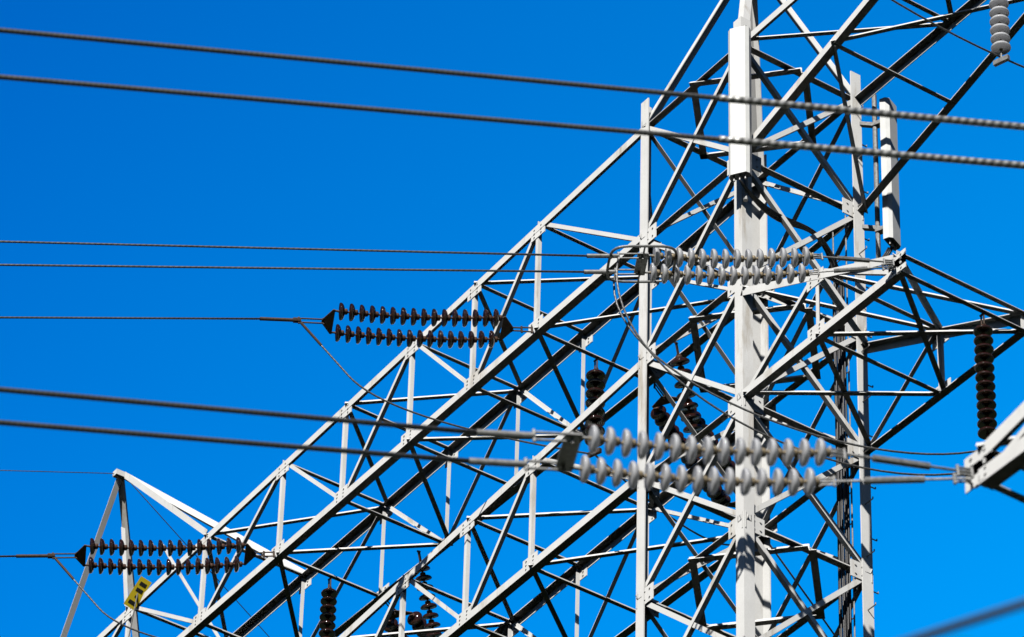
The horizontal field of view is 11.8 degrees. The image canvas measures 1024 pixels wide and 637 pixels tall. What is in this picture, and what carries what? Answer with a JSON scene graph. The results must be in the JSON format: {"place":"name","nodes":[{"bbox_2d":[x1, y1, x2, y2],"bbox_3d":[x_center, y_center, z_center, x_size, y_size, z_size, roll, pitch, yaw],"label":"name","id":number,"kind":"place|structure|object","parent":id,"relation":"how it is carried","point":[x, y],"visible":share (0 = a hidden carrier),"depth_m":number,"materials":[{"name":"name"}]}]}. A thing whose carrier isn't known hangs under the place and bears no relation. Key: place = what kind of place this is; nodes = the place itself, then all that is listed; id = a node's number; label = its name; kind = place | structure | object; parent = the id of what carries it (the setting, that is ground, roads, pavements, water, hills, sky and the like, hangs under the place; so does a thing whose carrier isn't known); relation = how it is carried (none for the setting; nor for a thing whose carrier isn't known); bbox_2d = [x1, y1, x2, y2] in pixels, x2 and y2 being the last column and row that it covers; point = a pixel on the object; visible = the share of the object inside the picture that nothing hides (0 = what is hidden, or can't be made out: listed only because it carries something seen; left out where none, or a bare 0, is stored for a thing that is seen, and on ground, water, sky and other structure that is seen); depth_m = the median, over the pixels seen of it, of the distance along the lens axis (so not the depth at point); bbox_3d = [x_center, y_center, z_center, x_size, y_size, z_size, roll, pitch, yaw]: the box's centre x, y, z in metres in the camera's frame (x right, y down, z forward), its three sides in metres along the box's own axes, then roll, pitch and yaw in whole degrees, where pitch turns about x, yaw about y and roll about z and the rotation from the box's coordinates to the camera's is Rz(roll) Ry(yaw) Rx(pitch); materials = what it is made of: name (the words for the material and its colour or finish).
{"place":"outdoors","nodes":[
{"label":"outdoors","id":0,"kind":"place"},
{"bbox_2d":[0,0,1023,636],"label":"sky","id":1,"kind":"structure","parent":0,"point":[78,164],"materials":[{"name":"blue"}]},
{"label":"ground","id":2,"kind":"structure","parent":0,"visible":0},
{"bbox_2d":[0,0,1023,636],"bbox_3d":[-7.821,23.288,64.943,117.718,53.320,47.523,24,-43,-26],"label":"transmission tower","id":3,"kind":"structure","parent":2,"relation":"on","point":[754,280],"depth_m":67.89,"materials":[{"name":"metal"}]},
{"bbox_2d":[0,28,1023,636],"bbox_3d":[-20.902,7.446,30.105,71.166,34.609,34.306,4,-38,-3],"label":"power lines","id":4,"kind":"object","parent":3,"relation":"attached to","point":[988,464],"depth_m":38.81,"materials":[{"name":"metal"}]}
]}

